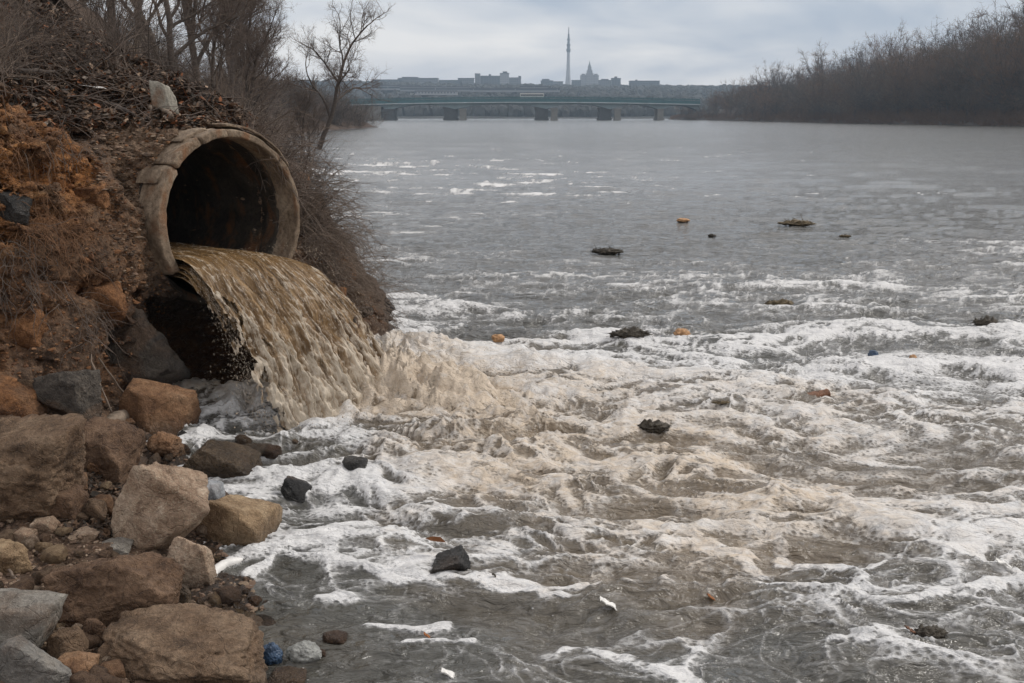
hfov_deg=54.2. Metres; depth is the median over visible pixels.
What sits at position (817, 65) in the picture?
shore tree
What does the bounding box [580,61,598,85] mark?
spired palace
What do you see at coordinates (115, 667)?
stone
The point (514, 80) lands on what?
building
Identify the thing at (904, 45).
shore tree
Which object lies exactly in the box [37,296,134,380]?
root mat
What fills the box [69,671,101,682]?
stone
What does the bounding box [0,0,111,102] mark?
bare shrub
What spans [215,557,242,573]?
foam
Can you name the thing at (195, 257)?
outflow water
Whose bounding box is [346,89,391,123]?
bare shrub
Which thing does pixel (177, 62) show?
bare shrub
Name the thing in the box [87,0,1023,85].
sky
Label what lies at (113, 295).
clod
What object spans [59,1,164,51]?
bare shrub
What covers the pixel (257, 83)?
bare tree
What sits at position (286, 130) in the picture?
bare shrub
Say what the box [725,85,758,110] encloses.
shore tree
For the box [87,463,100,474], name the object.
stone
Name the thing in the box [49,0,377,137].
upstream bank
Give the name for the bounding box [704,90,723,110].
shore tree
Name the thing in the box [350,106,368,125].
bare shrub
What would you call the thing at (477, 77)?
building
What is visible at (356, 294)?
stone
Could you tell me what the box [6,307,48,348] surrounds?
clod
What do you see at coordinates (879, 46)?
shore tree
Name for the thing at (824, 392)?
rusty can
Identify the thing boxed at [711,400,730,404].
driftwood
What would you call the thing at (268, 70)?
bare tree
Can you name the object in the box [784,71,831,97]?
shore tree
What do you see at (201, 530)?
stone
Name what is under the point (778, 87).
shore tree
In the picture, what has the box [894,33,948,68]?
shore tree
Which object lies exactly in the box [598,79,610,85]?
building
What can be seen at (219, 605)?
stone
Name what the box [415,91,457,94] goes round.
building
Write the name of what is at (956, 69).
shore tree
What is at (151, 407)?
boulder
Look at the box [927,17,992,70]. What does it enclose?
shore tree
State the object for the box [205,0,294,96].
bare tree
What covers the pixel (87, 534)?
stone
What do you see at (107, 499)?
stone
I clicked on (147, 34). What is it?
bare tree
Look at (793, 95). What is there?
shore tree
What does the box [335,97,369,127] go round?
bare shrub
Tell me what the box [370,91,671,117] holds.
hills
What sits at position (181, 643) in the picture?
boulder
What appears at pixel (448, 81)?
building
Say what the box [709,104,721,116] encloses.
shore tree
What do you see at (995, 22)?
shore tree
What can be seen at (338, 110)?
bare shrub
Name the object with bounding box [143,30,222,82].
bare shrub
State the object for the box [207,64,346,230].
dry brush
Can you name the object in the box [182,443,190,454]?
stone
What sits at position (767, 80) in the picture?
shore tree
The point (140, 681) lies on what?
stone
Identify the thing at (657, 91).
hill wood
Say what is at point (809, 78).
shore tree
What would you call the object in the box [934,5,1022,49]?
shore tree
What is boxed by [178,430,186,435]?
stone
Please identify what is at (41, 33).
bare shrub
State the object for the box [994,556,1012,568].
plastic scrap
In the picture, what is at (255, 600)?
stone
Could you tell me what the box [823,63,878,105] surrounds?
shore tree
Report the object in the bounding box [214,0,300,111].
bare tree
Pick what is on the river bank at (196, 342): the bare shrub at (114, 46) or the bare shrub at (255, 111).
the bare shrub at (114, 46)
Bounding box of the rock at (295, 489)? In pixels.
[280,476,311,502]
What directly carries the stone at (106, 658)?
on the river bank at (196, 342)
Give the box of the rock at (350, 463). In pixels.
[342,455,367,470]
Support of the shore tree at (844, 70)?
on the shore hill at (905, 122)
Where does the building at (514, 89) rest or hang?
on the hills at (523, 116)
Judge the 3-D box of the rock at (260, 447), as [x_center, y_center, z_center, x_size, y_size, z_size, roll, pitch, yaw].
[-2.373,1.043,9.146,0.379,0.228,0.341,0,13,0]
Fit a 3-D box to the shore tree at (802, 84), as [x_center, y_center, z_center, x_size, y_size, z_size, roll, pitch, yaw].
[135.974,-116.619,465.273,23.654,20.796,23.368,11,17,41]
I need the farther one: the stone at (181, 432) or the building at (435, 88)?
the building at (435, 88)
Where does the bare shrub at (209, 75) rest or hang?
on the upstream bank at (332, 126)
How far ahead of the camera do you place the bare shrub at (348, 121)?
220.67 m
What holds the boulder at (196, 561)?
on the river bank at (196, 342)
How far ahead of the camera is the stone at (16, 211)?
8.69 m
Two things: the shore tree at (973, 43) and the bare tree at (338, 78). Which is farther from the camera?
the shore tree at (973, 43)
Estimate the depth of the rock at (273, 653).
5.60 m
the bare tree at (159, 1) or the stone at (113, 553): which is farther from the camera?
the bare tree at (159, 1)
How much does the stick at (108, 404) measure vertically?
0.483 m
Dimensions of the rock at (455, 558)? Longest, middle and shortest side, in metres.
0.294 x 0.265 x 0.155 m
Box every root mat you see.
[0,92,74,212]
[0,186,92,302]
[0,217,118,348]
[22,96,114,188]
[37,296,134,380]
[41,198,137,298]
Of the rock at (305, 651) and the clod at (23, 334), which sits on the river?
the rock at (305, 651)
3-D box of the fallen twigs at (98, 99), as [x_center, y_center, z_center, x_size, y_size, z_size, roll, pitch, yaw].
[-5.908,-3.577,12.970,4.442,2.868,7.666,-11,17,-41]
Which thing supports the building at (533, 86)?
on the hills at (523, 116)
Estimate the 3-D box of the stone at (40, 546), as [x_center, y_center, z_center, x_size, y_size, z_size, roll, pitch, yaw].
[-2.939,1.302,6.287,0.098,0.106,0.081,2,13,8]
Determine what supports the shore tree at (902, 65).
on the shore hill at (905, 122)
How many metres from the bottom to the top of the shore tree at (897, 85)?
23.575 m
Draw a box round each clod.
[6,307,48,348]
[73,183,109,208]
[80,281,128,320]
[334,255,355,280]
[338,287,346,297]
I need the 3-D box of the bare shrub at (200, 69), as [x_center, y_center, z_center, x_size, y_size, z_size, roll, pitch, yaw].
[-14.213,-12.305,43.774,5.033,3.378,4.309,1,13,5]
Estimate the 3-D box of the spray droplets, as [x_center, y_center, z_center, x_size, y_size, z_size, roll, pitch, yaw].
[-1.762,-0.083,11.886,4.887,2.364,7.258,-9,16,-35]
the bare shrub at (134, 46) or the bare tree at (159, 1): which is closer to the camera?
the bare shrub at (134, 46)
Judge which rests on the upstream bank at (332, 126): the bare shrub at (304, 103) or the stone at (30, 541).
the bare shrub at (304, 103)
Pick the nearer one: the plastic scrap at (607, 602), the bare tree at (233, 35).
the plastic scrap at (607, 602)
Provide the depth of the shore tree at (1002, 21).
414.30 m
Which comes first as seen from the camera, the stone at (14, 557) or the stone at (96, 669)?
the stone at (96, 669)
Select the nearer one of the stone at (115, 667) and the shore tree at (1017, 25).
the stone at (115, 667)
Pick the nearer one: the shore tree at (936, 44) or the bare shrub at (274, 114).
the bare shrub at (274, 114)
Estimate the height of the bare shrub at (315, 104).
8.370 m
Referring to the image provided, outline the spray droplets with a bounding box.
[184,244,567,448]
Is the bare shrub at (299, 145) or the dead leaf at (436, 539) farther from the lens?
the bare shrub at (299, 145)
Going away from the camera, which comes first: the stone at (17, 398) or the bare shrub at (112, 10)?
the stone at (17, 398)
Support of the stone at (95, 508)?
on the river bank at (196, 342)
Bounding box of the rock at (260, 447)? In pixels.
[241,443,271,455]
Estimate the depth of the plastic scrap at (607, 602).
6.26 m
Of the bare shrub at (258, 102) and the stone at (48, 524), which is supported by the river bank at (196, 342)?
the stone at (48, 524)
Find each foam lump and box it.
[491,334,504,341]
[673,328,690,335]
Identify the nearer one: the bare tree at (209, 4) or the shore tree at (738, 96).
the bare tree at (209, 4)
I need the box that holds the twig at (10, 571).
[7,568,18,581]
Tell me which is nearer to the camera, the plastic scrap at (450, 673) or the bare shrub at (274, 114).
the plastic scrap at (450, 673)
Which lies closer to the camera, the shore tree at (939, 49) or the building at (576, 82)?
the shore tree at (939, 49)
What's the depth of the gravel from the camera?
6.43 m
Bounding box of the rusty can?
[807,389,830,396]
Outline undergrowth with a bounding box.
[669,99,1023,125]
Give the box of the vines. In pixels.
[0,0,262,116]
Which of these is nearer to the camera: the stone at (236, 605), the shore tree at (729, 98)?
the stone at (236, 605)
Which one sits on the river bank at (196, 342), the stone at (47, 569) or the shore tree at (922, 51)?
the stone at (47, 569)
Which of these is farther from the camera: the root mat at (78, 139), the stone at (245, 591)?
the root mat at (78, 139)
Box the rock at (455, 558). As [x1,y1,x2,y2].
[430,545,470,573]
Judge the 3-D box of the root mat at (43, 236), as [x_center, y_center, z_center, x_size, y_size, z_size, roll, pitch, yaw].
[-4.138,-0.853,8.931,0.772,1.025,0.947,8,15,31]
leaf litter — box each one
[0,0,259,130]
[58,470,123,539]
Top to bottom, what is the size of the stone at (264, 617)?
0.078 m
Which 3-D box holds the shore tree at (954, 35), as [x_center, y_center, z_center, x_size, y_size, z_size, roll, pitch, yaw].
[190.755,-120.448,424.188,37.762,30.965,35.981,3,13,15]
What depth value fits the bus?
585.50 m
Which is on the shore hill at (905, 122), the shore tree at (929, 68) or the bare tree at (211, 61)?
the shore tree at (929, 68)
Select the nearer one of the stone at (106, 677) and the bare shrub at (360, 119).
the stone at (106, 677)
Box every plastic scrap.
[441,667,454,678]
[600,596,616,610]
[868,350,878,355]
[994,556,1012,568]
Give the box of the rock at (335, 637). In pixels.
[322,630,347,643]
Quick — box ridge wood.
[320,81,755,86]
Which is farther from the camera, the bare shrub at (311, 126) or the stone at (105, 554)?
the bare shrub at (311, 126)
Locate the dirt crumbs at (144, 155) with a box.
[89,100,327,299]
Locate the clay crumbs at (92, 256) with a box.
[0,70,170,414]
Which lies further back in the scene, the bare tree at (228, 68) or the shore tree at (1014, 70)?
the shore tree at (1014, 70)
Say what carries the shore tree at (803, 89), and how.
on the shore hill at (905, 122)
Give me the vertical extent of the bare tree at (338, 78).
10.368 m
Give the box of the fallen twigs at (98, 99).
[0,0,294,137]
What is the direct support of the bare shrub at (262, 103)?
on the upstream bank at (332, 126)
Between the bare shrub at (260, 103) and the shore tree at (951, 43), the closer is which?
the bare shrub at (260, 103)
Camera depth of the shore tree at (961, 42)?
366.80 m
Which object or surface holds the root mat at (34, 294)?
attached to the river bank at (196, 342)
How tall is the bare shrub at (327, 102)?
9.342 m
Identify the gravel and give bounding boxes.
[0,398,265,682]
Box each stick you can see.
[91,354,112,411]
[98,357,123,391]
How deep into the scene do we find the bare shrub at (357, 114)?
221.09 m
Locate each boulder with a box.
[0,413,86,521]
[0,588,67,648]
[0,635,71,682]
[41,551,184,627]
[84,416,145,484]
[97,603,267,682]
[111,461,209,550]
[119,378,200,435]
[167,536,216,588]
[182,439,262,478]
[193,494,282,545]
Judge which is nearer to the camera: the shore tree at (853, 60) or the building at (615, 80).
the shore tree at (853, 60)
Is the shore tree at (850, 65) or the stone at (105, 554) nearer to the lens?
the stone at (105, 554)
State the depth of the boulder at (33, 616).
5.08 m
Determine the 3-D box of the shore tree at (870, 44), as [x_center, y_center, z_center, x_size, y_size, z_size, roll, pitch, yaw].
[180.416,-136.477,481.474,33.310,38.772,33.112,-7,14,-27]
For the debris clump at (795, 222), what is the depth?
27.56 m
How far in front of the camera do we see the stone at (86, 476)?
7.32 m
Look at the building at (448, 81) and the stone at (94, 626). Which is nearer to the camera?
the stone at (94, 626)
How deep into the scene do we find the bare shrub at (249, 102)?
29.52 m
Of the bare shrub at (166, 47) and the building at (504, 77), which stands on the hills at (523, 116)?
the building at (504, 77)
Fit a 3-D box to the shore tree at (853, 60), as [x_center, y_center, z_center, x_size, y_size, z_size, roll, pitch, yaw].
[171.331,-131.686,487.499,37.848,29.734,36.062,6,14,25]
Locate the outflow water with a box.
[165,242,383,432]
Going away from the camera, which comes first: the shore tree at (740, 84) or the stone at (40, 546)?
the stone at (40, 546)
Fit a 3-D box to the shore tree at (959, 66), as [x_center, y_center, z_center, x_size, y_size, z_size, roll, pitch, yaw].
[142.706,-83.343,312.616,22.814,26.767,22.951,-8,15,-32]
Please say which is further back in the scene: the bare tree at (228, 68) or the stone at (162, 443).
the bare tree at (228, 68)
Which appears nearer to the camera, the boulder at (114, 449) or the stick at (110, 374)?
the boulder at (114, 449)
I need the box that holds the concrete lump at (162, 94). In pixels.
[149,80,178,114]
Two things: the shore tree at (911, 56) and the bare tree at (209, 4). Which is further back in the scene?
the shore tree at (911, 56)
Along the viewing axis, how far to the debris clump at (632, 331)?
13.52 m
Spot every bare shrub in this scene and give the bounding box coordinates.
[0,0,69,74]
[0,0,83,90]
[0,0,109,152]
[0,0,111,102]
[1,0,72,64]
[1,0,75,60]
[2,0,97,63]
[22,0,172,77]
[28,6,111,76]
[53,0,213,53]
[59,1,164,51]
[61,0,169,53]
[78,0,229,68]
[87,0,134,15]
[89,1,137,58]
[107,0,236,77]
[119,2,204,82]
[125,11,193,74]
[142,15,249,95]
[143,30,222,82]
[149,32,237,86]
[151,29,220,82]
[162,37,298,137]
[183,53,238,93]
[203,69,299,156]
[203,75,287,134]
[208,65,273,116]
[210,64,300,128]
[216,73,290,133]
[226,95,278,138]
[236,94,303,140]
[247,101,315,156]
[267,82,299,113]
[267,91,353,189]
[268,129,325,166]
[273,103,334,171]
[279,91,347,131]
[281,82,323,117]
[281,120,353,204]
[283,101,352,127]
[286,87,331,116]
[289,87,350,120]
[291,89,347,121]
[304,89,364,129]
[308,95,349,125]
[318,97,362,125]
[326,85,364,108]
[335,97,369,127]
[335,97,382,127]
[341,99,366,124]
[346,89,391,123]
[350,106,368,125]
[353,98,379,125]
[361,100,392,126]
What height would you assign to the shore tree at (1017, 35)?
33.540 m
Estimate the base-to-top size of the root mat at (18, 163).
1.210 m
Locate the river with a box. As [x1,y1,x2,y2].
[146,118,1023,682]
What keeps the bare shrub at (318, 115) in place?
on the upstream bank at (332, 126)
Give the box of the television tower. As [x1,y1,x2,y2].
[565,27,570,84]
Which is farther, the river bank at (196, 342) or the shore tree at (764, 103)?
the shore tree at (764, 103)
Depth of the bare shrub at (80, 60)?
12.06 m
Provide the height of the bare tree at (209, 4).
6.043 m
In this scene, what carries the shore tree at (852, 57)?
on the shore hill at (905, 122)
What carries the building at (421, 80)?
on the hills at (523, 116)
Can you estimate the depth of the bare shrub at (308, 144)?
34.71 m
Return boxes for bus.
[520,93,543,95]
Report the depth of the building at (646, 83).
1840.56 m
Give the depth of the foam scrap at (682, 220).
28.34 m
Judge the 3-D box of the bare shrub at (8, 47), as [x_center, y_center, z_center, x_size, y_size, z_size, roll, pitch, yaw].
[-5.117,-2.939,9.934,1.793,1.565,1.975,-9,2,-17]
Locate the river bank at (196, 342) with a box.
[0,0,399,682]
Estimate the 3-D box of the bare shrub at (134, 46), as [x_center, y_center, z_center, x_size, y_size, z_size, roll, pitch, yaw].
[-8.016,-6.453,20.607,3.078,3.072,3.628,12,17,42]
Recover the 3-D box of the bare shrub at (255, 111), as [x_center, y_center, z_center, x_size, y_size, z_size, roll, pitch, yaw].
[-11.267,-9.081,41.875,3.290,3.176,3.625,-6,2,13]
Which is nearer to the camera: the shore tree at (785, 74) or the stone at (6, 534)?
the stone at (6, 534)
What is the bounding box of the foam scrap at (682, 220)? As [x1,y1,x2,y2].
[676,218,689,221]
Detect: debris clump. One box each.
[591,244,623,254]
[606,326,656,338]
[636,418,671,433]
[761,298,793,304]
[776,216,815,225]
[911,624,950,637]
[972,314,998,325]
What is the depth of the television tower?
2215.16 m
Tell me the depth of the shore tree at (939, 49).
363.00 m
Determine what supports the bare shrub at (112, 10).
on the upstream bank at (332, 126)
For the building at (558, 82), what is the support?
on the hills at (523, 116)
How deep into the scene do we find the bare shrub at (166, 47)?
34.05 m
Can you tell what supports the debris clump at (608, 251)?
on the river
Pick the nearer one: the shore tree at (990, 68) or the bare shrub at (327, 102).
the bare shrub at (327, 102)
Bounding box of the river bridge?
[346,96,699,119]
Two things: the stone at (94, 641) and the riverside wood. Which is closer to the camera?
the stone at (94, 641)
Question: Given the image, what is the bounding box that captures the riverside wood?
[330,95,771,116]
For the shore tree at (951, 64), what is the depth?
312.52 m
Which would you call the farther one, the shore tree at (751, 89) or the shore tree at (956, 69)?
the shore tree at (751, 89)
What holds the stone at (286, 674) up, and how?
on the river bank at (196, 342)
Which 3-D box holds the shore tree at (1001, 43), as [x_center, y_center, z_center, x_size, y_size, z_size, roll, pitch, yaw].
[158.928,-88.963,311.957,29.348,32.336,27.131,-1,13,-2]
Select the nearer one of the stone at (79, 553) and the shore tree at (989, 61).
the stone at (79, 553)
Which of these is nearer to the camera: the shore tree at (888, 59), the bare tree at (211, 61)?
the bare tree at (211, 61)
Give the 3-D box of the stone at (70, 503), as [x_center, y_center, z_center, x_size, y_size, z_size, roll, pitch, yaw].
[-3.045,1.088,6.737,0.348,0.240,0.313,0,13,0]
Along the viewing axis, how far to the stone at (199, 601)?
6.10 m
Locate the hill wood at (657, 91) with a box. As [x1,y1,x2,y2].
[239,79,775,100]
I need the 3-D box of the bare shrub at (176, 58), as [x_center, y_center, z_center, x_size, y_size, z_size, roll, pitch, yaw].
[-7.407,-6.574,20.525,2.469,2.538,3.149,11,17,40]
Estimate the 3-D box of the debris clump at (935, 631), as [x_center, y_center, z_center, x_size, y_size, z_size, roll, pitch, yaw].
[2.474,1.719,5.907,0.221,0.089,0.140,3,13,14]
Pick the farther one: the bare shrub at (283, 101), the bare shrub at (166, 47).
the bare shrub at (283, 101)
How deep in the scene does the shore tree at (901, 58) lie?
342.92 m
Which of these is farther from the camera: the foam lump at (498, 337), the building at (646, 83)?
the building at (646, 83)
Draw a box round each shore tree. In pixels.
[693,100,708,113]
[702,101,716,116]
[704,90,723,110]
[706,90,729,109]
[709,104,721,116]
[717,78,751,106]
[723,91,749,110]
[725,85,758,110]
[728,81,754,112]
[730,81,755,109]
[731,75,753,94]
[738,75,768,102]
[747,61,790,95]
[748,80,771,111]
[753,82,778,113]
[754,64,794,87]
[760,73,800,105]
[762,78,806,109]
[763,60,804,92]
[771,63,829,96]
[784,69,828,102]
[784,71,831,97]
[784,72,821,108]
[785,75,825,110]
[790,41,849,82]
[792,46,845,91]
[795,57,840,95]
[801,72,836,116]
[808,61,856,94]
[813,50,882,105]
[817,53,884,100]
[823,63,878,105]
[824,64,860,90]
[828,43,880,77]
[830,44,893,75]
[830,58,882,110]
[832,39,908,78]
[835,62,903,110]
[836,58,884,91]
[848,39,909,83]
[853,44,935,90]
[854,35,891,72]
[859,19,920,64]
[868,27,933,82]
[868,54,934,113]
[869,29,956,74]
[875,42,933,71]
[880,43,937,96]
[887,27,955,102]
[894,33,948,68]
[895,42,952,77]
[901,48,954,100]
[908,13,1008,59]
[914,36,982,69]
[917,28,956,64]
[919,38,982,112]
[925,32,1003,108]
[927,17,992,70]
[927,39,1006,97]
[929,22,987,49]
[930,17,1018,102]
[933,29,1019,66]
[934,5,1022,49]
[935,39,994,78]
[937,26,1023,99]
[940,22,1017,109]
[943,5,1023,97]
[945,2,1010,58]
[954,36,1021,104]
[957,0,1023,52]
[963,2,1022,54]
[963,23,1023,109]
[965,0,1023,41]
[977,13,1023,64]
[994,5,1023,63]
[995,27,1023,91]
[997,18,1023,68]
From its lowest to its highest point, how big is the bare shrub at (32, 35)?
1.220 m
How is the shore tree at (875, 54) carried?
on the shore hill at (905, 122)
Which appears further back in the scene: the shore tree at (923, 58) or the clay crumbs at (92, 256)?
the shore tree at (923, 58)
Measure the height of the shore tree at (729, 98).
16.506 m
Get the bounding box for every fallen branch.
[9,65,60,75]
[147,105,173,117]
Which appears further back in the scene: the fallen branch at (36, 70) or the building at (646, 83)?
the building at (646, 83)
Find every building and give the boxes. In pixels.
[355,85,420,89]
[372,79,401,81]
[397,77,438,83]
[399,86,470,91]
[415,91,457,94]
[439,80,461,83]
[458,78,474,84]
[470,88,559,91]
[475,73,479,83]
[480,74,499,84]
[500,71,508,83]
[509,76,520,84]
[520,86,547,87]
[541,79,552,85]
[553,81,562,84]
[571,80,580,85]
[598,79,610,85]
[611,76,620,85]
[629,80,659,85]
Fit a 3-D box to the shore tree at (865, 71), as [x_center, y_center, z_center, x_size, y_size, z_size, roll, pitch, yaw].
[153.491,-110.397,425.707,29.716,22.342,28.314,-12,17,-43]
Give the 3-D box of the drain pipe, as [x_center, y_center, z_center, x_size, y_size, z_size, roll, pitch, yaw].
[-5.012,-1.643,12.087,5.013,1.972,1.920,9,15,34]
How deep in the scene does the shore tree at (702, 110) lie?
585.12 m
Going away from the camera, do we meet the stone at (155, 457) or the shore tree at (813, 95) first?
the stone at (155, 457)
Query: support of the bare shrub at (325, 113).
on the upstream bank at (332, 126)
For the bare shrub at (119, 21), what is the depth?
18.66 m
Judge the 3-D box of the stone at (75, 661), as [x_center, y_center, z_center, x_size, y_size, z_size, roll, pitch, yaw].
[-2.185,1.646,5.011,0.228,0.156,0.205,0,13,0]
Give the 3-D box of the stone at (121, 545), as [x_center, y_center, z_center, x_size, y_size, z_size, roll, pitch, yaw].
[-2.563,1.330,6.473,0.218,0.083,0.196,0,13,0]
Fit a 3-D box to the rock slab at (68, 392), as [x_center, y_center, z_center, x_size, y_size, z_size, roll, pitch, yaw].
[-3.842,0.506,8.653,0.536,0.546,0.268,0,13,0]
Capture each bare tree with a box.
[121,1,160,64]
[134,0,142,51]
[144,0,163,55]
[152,0,275,70]
[161,0,252,83]
[169,0,262,90]
[172,0,278,102]
[200,5,281,121]
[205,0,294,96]
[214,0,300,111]
[225,19,277,140]
[256,15,301,121]
[267,0,395,149]
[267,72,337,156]
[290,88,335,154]
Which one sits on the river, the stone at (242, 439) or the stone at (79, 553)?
the stone at (242, 439)
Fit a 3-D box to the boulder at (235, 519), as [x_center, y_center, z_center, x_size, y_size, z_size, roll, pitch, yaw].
[-1.995,1.331,7.176,0.618,0.444,0.464,10,13,-2]
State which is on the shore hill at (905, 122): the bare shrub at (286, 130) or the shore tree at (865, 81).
the shore tree at (865, 81)
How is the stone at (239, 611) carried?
on the river bank at (196, 342)
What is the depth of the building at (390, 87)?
1260.14 m
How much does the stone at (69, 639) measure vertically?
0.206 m
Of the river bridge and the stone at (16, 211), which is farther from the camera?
the river bridge
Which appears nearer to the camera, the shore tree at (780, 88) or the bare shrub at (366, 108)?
the bare shrub at (366, 108)
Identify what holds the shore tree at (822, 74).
on the shore hill at (905, 122)
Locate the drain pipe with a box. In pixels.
[132,123,299,304]
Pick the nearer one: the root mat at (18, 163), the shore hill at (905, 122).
the root mat at (18, 163)
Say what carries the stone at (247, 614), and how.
on the river bank at (196, 342)
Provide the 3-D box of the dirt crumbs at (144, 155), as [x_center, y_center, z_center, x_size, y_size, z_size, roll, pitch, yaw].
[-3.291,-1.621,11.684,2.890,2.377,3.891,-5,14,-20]
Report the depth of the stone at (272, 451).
8.96 m
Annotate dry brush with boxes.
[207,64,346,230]
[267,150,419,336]
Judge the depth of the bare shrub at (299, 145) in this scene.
46.01 m
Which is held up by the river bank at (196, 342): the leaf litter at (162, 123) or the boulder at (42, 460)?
the leaf litter at (162, 123)
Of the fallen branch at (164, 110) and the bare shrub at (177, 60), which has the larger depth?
the bare shrub at (177, 60)
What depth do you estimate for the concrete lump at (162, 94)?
11.32 m
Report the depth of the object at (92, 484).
6.90 m
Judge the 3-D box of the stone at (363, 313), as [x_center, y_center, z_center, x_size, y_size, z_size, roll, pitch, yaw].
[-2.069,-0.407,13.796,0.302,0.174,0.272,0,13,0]
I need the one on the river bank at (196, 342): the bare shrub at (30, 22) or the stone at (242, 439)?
the bare shrub at (30, 22)
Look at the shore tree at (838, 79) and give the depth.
410.54 m
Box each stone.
[0,190,31,225]
[0,375,47,417]
[0,529,14,541]
[0,538,32,574]
[9,575,34,589]
[13,527,37,543]
[17,379,50,411]
[21,534,39,549]
[29,516,60,535]
[31,571,45,583]
[35,542,52,552]
[37,533,50,541]
[40,544,68,563]
[42,563,65,582]
[46,625,88,657]
[50,484,88,519]
[54,527,72,535]
[58,651,99,682]
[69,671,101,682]
[73,526,99,542]
[74,550,84,557]
[75,511,89,521]
[82,618,106,642]
[83,472,87,490]
[83,498,106,522]
[83,631,101,648]
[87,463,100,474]
[89,664,107,673]
[91,673,121,682]
[94,494,113,515]
[98,550,111,558]
[99,481,111,490]
[100,659,125,677]
[102,537,133,554]
[102,656,110,660]
[111,550,120,557]
[125,418,135,423]
[132,679,146,682]
[147,431,185,457]
[147,453,160,464]
[163,453,172,462]
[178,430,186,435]
[178,584,190,603]
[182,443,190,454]
[196,525,207,534]
[196,597,203,604]
[207,480,224,499]
[208,591,221,605]
[211,603,222,607]
[213,555,220,561]
[216,585,240,605]
[222,607,235,611]
[232,602,246,611]
[235,434,252,443]
[235,609,243,613]
[242,589,248,594]
[244,611,251,616]
[249,595,262,605]
[249,613,262,626]
[257,614,273,620]
[261,619,275,625]
[263,444,281,458]
[267,666,306,682]
[320,649,325,656]
[341,285,364,305]
[359,307,373,317]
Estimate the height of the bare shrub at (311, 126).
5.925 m
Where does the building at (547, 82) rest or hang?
on the hills at (523, 116)
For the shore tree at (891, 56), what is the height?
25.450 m
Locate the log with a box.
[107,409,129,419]
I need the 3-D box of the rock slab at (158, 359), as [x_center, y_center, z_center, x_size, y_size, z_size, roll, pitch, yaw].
[-3.786,0.157,10.095,0.706,0.913,0.318,-27,11,6]
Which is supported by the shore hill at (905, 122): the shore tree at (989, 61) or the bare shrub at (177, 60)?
the shore tree at (989, 61)
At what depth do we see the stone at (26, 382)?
8.56 m
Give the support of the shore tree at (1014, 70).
on the shore hill at (905, 122)
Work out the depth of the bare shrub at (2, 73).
8.45 m
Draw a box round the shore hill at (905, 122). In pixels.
[669,85,1023,125]
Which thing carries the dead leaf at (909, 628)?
on the debris clump at (935, 631)
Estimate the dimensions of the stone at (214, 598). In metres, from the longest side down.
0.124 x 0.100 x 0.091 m
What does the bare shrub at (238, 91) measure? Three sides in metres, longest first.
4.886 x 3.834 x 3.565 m
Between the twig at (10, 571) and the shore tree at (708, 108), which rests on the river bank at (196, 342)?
the twig at (10, 571)
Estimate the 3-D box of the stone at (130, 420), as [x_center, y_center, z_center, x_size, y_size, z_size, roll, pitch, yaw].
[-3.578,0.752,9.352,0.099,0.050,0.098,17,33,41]
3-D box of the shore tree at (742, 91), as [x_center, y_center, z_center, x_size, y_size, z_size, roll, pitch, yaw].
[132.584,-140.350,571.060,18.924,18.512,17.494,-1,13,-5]
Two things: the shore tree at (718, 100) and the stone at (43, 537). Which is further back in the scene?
the shore tree at (718, 100)
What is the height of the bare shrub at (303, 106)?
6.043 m
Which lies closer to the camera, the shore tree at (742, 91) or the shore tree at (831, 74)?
the shore tree at (831, 74)
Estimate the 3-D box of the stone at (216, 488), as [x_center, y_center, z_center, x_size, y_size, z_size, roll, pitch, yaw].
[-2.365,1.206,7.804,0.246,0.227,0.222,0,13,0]
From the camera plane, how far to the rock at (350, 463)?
8.43 m
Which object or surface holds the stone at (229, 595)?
on the river bank at (196, 342)
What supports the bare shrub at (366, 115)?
on the upstream bank at (332, 126)
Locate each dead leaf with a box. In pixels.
[425,536,444,541]
[904,625,915,632]
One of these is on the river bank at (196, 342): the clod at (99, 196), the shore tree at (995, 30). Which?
the clod at (99, 196)
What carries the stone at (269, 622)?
on the river bank at (196, 342)
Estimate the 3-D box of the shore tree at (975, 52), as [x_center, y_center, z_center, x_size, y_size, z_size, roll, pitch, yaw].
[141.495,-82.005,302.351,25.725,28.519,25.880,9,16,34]
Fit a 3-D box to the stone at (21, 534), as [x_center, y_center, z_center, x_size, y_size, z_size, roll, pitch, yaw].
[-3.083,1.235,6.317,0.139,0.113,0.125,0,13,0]
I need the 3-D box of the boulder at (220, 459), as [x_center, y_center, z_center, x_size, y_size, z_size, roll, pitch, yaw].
[-2.528,1.104,8.659,0.778,0.463,0.545,10,13,-2]
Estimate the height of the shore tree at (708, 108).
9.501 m
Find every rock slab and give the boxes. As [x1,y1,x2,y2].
[32,369,102,421]
[105,308,190,384]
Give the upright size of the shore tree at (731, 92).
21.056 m
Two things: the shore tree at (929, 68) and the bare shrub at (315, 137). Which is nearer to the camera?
the bare shrub at (315, 137)
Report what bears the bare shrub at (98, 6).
on the upstream bank at (332, 126)
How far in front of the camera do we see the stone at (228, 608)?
6.05 m
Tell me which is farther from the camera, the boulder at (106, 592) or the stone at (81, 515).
the stone at (81, 515)
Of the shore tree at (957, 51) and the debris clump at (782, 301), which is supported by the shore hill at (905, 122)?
the shore tree at (957, 51)
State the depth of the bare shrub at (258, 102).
44.77 m
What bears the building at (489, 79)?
on the hills at (523, 116)

